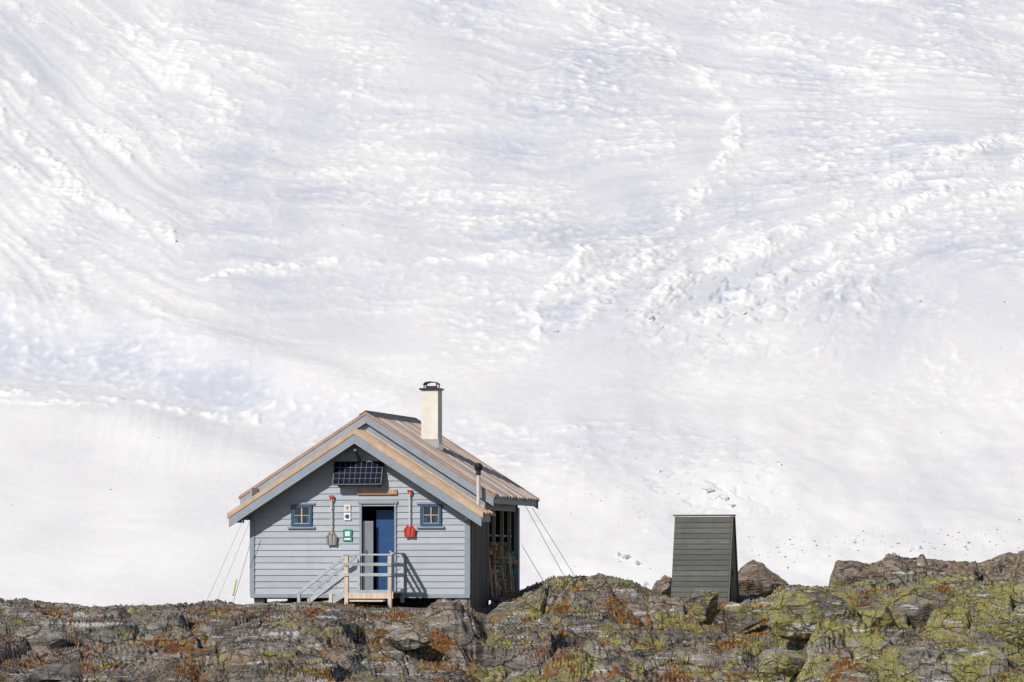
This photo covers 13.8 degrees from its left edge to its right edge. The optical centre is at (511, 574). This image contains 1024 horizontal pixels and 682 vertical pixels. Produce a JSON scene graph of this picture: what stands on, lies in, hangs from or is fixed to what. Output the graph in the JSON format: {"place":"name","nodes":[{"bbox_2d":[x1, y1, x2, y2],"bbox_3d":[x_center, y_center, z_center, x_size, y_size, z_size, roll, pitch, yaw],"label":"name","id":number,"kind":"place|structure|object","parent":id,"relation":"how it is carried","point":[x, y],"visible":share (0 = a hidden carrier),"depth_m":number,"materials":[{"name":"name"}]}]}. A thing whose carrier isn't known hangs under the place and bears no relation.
{"place":"outdoors","nodes":[
{"label":"outdoors","id":0,"kind":"place"},
{"bbox_2d":[487,597,499,602],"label":"woodshed floor","id":1,"kind":"structure","parent":0,"point":[493,598],"depth_m":101.11,"materials":[{"name":"black wood"}]},
{"bbox_2d":[487,510,510,596],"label":"woodshed posts","id":2,"kind":"object","parent":1,"relation":"on","point":[502,530],"visible":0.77,"depth_m":102.79,"materials":[{"name":"brown wood"}]},
{"bbox_2d":[489,542,516,595],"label":"firewood","id":3,"kind":"object","parent":1,"relation":"on","point":[498,548],"visible":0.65,"depth_m":102.44,"materials":[{"name":"brown wood"}]},
{"bbox_2d":[489,534,520,602],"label":"planks","id":4,"kind":"object","parent":1,"relation":"on","point":[510,574],"visible":0.48,"depth_m":102.43,"materials":[{"name":"brown wood"}]},
{"bbox_2d":[493,552,495,593],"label":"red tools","id":5,"kind":"object","parent":4,"relation":"attached to","point":[495,570],"visible":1,"depth_m":101.68,"materials":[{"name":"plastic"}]},
{"bbox_2d":[493,545,515,579],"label":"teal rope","id":6,"kind":"object","parent":4,"relation":"attached to","point":[506,562],"visible":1,"depth_m":102.85,"materials":[{"name":"teal fabric"}]},
{"bbox_2d":[0,0,1023,606],"bbox_3d":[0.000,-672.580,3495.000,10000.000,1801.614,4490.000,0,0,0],"label":"glacier snowfield","id":7,"kind":"structure","parent":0,"point":[354,208],"depth_m":2206.34,"materials":[{"name":"white snow"}]},
{"bbox_2d":[174,240,788,585],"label":"ice blocks","id":8,"kind":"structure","parent":7,"relation":"on","point":[719,496],"depth_m":1889.65,"materials":[{"name":"white ice"}]},
{"bbox_2d":[37,41,1022,566],"bbox_3d":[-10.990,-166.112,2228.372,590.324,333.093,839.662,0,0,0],"label":"glacier debris","id":9,"kind":"object","parent":7,"relation":"on","point":[789,539],"visible":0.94,"depth_m":1847.86,"materials":[{"name":"stone"}]},
{"bbox_2d":[0,572,1023,681],"bbox_3d":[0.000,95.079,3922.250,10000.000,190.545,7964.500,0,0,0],"label":"rocky ground","id":10,"kind":"structure","parent":0,"point":[988,646],"depth_m":94.77,"materials":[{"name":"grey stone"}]},
{"bbox_2d":[2,607,35,621],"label":"boulder","id":11,"kind":"object","parent":10,"relation":"on","point":[27,614],"visible":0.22,"depth_m":96.37,"materials":[{"name":"grey stone"}]},
{"bbox_2d":[15,626,73,649],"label":"boulder","id":12,"kind":"object","parent":10,"relation":"on","point":[51,638],"visible":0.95,"depth_m":94.17,"materials":[{"name":"grey stone"}]},
{"bbox_2d":[23,657,82,681],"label":"boulder","id":13,"kind":"object","parent":10,"relation":"on","point":[58,670],"visible":1,"depth_m":90.78,"materials":[{"name":"grey stone"}]},
{"bbox_2d":[254,598,266,603],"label":"foundation pier","id":14,"kind":"structure","parent":10,"relation":"on","point":[260,600],"depth_m":100.65,"materials":[{"name":"stone"}]},
{"bbox_2d":[297,553,404,607],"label":"entrance stairs","id":15,"kind":"structure","parent":10,"relation":"on","point":[346,594],"depth_m":98.79,"materials":[{"name":"beige wood"}]},
{"bbox_2d":[264,594,498,607],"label":"floor frame","id":16,"kind":"object","parent":10,"relation":"on","point":[418,602],"visible":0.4,"depth_m":100.13,"materials":[{"name":"black wood"}]},
{"bbox_2d":[358,501,397,593],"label":"door frame","id":17,"kind":"object","parent":16,"relation":"on","point":[360,503],"visible":0.79,"depth_m":99.80,"materials":[{"name":"grey wood"}]},
{"bbox_2d":[363,521,372,589],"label":"open door leaf","id":18,"kind":"object","parent":17,"relation":"attached to","point":[368,546],"visible":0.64,"depth_m":100.06,"materials":[{"name":"grey wood"}]},
{"bbox_2d":[376,510,393,590],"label":"blue door leaf","id":19,"kind":"object","parent":17,"relation":"attached to","point":[384,522],"visible":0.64,"depth_m":100.25,"materials":[{"name":"blue wood"}]},
{"bbox_2d":[378,535,393,587],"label":"door panel","id":20,"kind":"structure","parent":19,"relation":"attached to","point":[385,544],"depth_m":100.23,"materials":[{"name":"blue wood"}]},
{"bbox_2d":[362,506,393,589],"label":"vestibule","id":21,"kind":"object","parent":16,"relation":"on","point":[368,513],"visible":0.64,"depth_m":100.85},
{"bbox_2d":[250,445,517,593],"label":"siding","id":22,"kind":"object","parent":16,"relation":"on","point":[290,561],"visible":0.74,"depth_m":100.08,"materials":[{"name":"grey wood"}]},
{"bbox_2d":[287,503,314,528],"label":"head and sill","id":23,"kind":"object","parent":22,"relation":"attached to","point":[300,527],"visible":1,"depth_m":100.25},
{"bbox_2d":[291,505,312,525],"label":"casing","id":24,"kind":"object","parent":22,"relation":"attached to","point":[310,515],"visible":1,"depth_m":100.25,"materials":[{"name":"blue paint"}]},
{"bbox_2d":[294,507,308,523],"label":"sash","id":25,"kind":"object","parent":24,"relation":"attached to","point":[301,515],"visible":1,"depth_m":100.28,"materials":[{"name":"white wood"}]},
{"bbox_2d":[295,508,308,522],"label":"glass","id":26,"kind":"object","parent":24,"relation":"attached to","point":[298,511],"visible":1,"depth_m":100.30,"materials":[{"name":"grey glass"}]},
{"bbox_2d":[295,516,308,522],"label":"curtain","id":27,"kind":"object","parent":26,"relation":"hanging from","point":[307,519],"visible":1,"depth_m":100.26,"materials":[{"name":"blue fabric"}]},
{"bbox_2d":[343,529,351,540],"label":"notice sign","id":28,"kind":"object","parent":22,"relation":"attached to","point":[347,534],"visible":1,"depth_m":100.00,"materials":[{"name":"green paint"}]},
{"bbox_2d":[344,513,350,519],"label":"hut sign","id":29,"kind":"object","parent":22,"relation":"attached to","point":[347,516],"visible":1,"depth_m":100.00,"materials":[{"name":"white paint"}]},
{"bbox_2d":[344,505,350,511],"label":"trekking sign","id":30,"kind":"object","parent":22,"relation":"attached to","point":[347,508],"visible":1,"depth_m":100.01,"materials":[{"name":"white paint"}]},
{"bbox_2d":[241,423,468,519],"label":"eave underside","id":31,"kind":"object","parent":22,"relation":"attached to","point":[248,517],"visible":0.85,"depth_m":99.92,"materials":[{"name":"wood"}]},
{"bbox_2d":[205,507,574,604],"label":"guy wires","id":32,"kind":"object","parent":31,"relation":"attached to","point":[249,546],"visible":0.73,"depth_m":102.24,"materials":[{"name":"metal"}]},
{"bbox_2d":[375,416,537,501],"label":"roof boards","id":33,"kind":"object","parent":31,"relation":"on","point":[494,482],"visible":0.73,"depth_m":102.33,"materials":[{"name":"brown wood"}]},
{"bbox_2d":[239,411,539,501],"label":"roof edge","id":34,"kind":"object","parent":33,"relation":"attached to","point":[347,425],"visible":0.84,"depth_m":100.62,"materials":[{"name":"wood"}]},
{"bbox_2d":[359,410,420,422],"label":"ridge cap","id":35,"kind":"object","parent":33,"relation":"on","point":[393,416],"visible":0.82,"depth_m":102.68,"materials":[{"name":"black metal"}]},
{"bbox_2d":[421,390,441,448],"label":"chimney","id":36,"kind":"object","parent":33,"relation":"on","point":[431,414],"visible":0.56,"depth_m":102.12,"materials":[{"name":"concrete"}]},
{"bbox_2d":[419,381,443,390],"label":"chimney cap","id":37,"kind":"object","parent":36,"relation":"on","point":[431,387],"visible":1,"depth_m":102.17,"materials":[{"name":"black metal"}]},
{"bbox_2d":[423,439,442,450],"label":"chimney flashing","id":38,"kind":"object","parent":36,"relation":"attached to","point":[434,443],"visible":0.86,"depth_m":102.07,"materials":[{"name":"grey metal"}]},
{"bbox_2d":[332,461,383,487],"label":"solar panel","id":39,"kind":"object","parent":22,"relation":"attached to","point":[357,473],"visible":1,"depth_m":99.79,"materials":[{"name":"black glass"}]},
{"bbox_2d":[357,489,396,494],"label":"name sign","id":40,"kind":"object","parent":22,"relation":"attached to","point":[359,491],"visible":1,"depth_m":99.83,"materials":[{"name":"brown wood"}]},
{"bbox_2d":[362,490,392,492],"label":"name sign letters","id":41,"kind":"object","parent":40,"relation":"attached to","point":[375,491],"visible":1,"depth_m":99.83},
{"bbox_2d":[250,502,519,597],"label":"corner boards","id":42,"kind":"object","parent":22,"relation":"attached to","point":[505,507],"visible":0.76,"depth_m":100.52,"materials":[{"name":"grey wood"}]},
{"bbox_2d":[356,429,495,515],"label":"porch roof boards","id":43,"kind":"object","parent":22,"relation":"attached to","point":[434,477],"visible":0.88,"depth_m":99.82,"materials":[{"name":"wood"}]},
{"bbox_2d":[477,475,479,505],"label":"stove pipe","id":44,"kind":"object","parent":43,"relation":"on","point":[478,489],"visible":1,"depth_m":99.72,"materials":[{"name":"grey metal"}]},
{"bbox_2d":[474,463,482,474],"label":"stove pipe cowl","id":45,"kind":"object","parent":44,"relation":"on","point":[478,467],"visible":1,"depth_m":99.70,"materials":[{"name":"black metal"}]},
{"bbox_2d":[416,502,444,527],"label":"head and sill","id":46,"kind":"object","parent":22,"relation":"attached to","point":[430,526],"visible":1,"depth_m":99.54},
{"bbox_2d":[420,504,441,525],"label":"casing","id":47,"kind":"object","parent":22,"relation":"attached to","point":[430,505],"visible":1,"depth_m":99.55,"materials":[{"name":"blue paint"}]},
{"bbox_2d":[424,507,437,522],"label":"glass","id":48,"kind":"object","parent":47,"relation":"attached to","point":[427,512],"visible":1,"depth_m":99.61,"materials":[{"name":"grey glass"}]},
{"bbox_2d":[424,516,437,521],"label":"curtain","id":49,"kind":"object","parent":48,"relation":"attached to","point":[436,519],"visible":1,"depth_m":99.57,"materials":[{"name":"blue fabric"}]},
{"bbox_2d":[423,507,438,522],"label":"sash","id":50,"kind":"object","parent":47,"relation":"attached to","point":[430,514],"visible":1,"depth_m":99.57,"materials":[{"name":"wood"}]},
{"bbox_2d":[442,505,516,581],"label":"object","id":51,"kind":"object","parent":16,"relation":"on","point":[497,524],"visible":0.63,"depth_m":104.46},
{"bbox_2d":[229,415,537,526],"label":"bargeboards","id":52,"kind":"object","parent":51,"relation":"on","point":[422,458],"visible":0.7,"depth_m":100.07,"materials":[{"name":"grey wood"}]},
{"bbox_2d":[227,428,482,518],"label":"porch barge cap","id":53,"kind":"object","parent":52,"relation":"on","point":[375,445],"visible":1,"depth_m":99.47,"materials":[{"name":"brown wood"}]},
{"bbox_2d":[385,628,430,649],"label":"boulder","id":54,"kind":"object","parent":10,"relation":"on","point":[408,638],"visible":1,"depth_m":94.34,"materials":[{"name":"grey stone"}]},
{"bbox_2d":[455,598,468,604],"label":"foundation pier","id":55,"kind":"structure","parent":10,"relation":"on","point":[464,600],"depth_m":99.45,"materials":[{"name":"stone"}]},
{"bbox_2d":[469,520,486,609],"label":"side wall","id":56,"kind":"structure","parent":10,"relation":"on","point":[478,567],"depth_m":100.22,"materials":[{"name":"grey wood"}]},
{"bbox_2d":[652,575,671,595],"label":"brown boulder","id":57,"kind":"object","parent":10,"relation":"on","point":[662,585],"visible":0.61,"depth_m":111.80,"materials":[{"name":"brown stone"}]},
{"bbox_2d":[686,589,718,623],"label":"boulder","id":58,"kind":"object","parent":10,"relation":"on","point":[702,604],"visible":1,"depth_m":98.20,"materials":[{"name":"stone"}]},
{"bbox_2d":[671,514,739,603],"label":"outhouse","id":59,"kind":"structure","parent":10,"relation":"on","point":[704,553],"depth_m":101.74,"materials":[{"name":"grey wood"}]},
{"bbox_2d":[727,516,739,602],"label":"door and edge trim","id":60,"kind":"structure","parent":59,"relation":"in","point":[733,548],"depth_m":101.85,"materials":[{"name":"wood"}]},
{"bbox_2d":[714,602,763,633],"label":"boulder","id":61,"kind":"object","parent":10,"relation":"on","point":[732,617],"visible":1,"depth_m":96.80,"materials":[{"name":"grey stone"}]},
{"bbox_2d":[738,560,788,595],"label":"brown boulder","id":62,"kind":"object","parent":10,"relation":"on","point":[755,577],"visible":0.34,"depth_m":111.27,"materials":[{"name":"brown stone"}]},
{"bbox_2d":[758,648,806,676],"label":"boulder","id":63,"kind":"object","parent":10,"relation":"on","point":[786,662],"visible":1,"depth_m":91.64,"materials":[{"name":"grey stone"}]},
{"bbox_2d":[767,588,858,640],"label":"boulder","id":64,"kind":"object","parent":10,"relation":"on","point":[796,615],"visible":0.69,"depth_m":93.67,"materials":[{"name":"stone"}]},
{"bbox_2d":[854,633,892,648],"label":"boulder","id":65,"kind":"object","parent":10,"relation":"on","point":[875,641],"visible":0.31,"depth_m":91.76,"materials":[{"name":"stone"}]},
{"bbox_2d":[855,605,896,626],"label":"boulder","id":66,"kind":"object","parent":10,"relation":"on","point":[871,616],"visible":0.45,"depth_m":94.15,"materials":[{"name":"yellow stone"}]},
{"bbox_2d":[892,586,950,629],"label":"boulder","id":67,"kind":"object","parent":10,"relation":"on","point":[917,605],"visible":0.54,"depth_m":94.55,"materials":[{"name":"grey stone"}]},
{"bbox_2d":[828,550,1023,585],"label":"rock outcrop","id":68,"kind":"object","parent":10,"relation":"on","point":[1007,566],"visible":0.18,"depth_m":118.06,"materials":[{"name":"grey stone"}]},
{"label":"shovel hooks","id":69,"kind":"object","parent":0,"visible":0},
{"bbox_2d":[326,495,336,544],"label":"snow shovel","id":70,"kind":"object","parent":69,"relation":"hanging from","point":[331,537],"visible":1,"depth_m":100.04,"materials":[{"name":"grey metal"}]},
{"bbox_2d":[404,490,415,536],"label":"snow shovel","id":71,"kind":"object","parent":69,"relation":"hanging from","point":[409,530],"visible":1,"depth_m":99.63,"materials":[{"name":"red plastic"}]}
]}

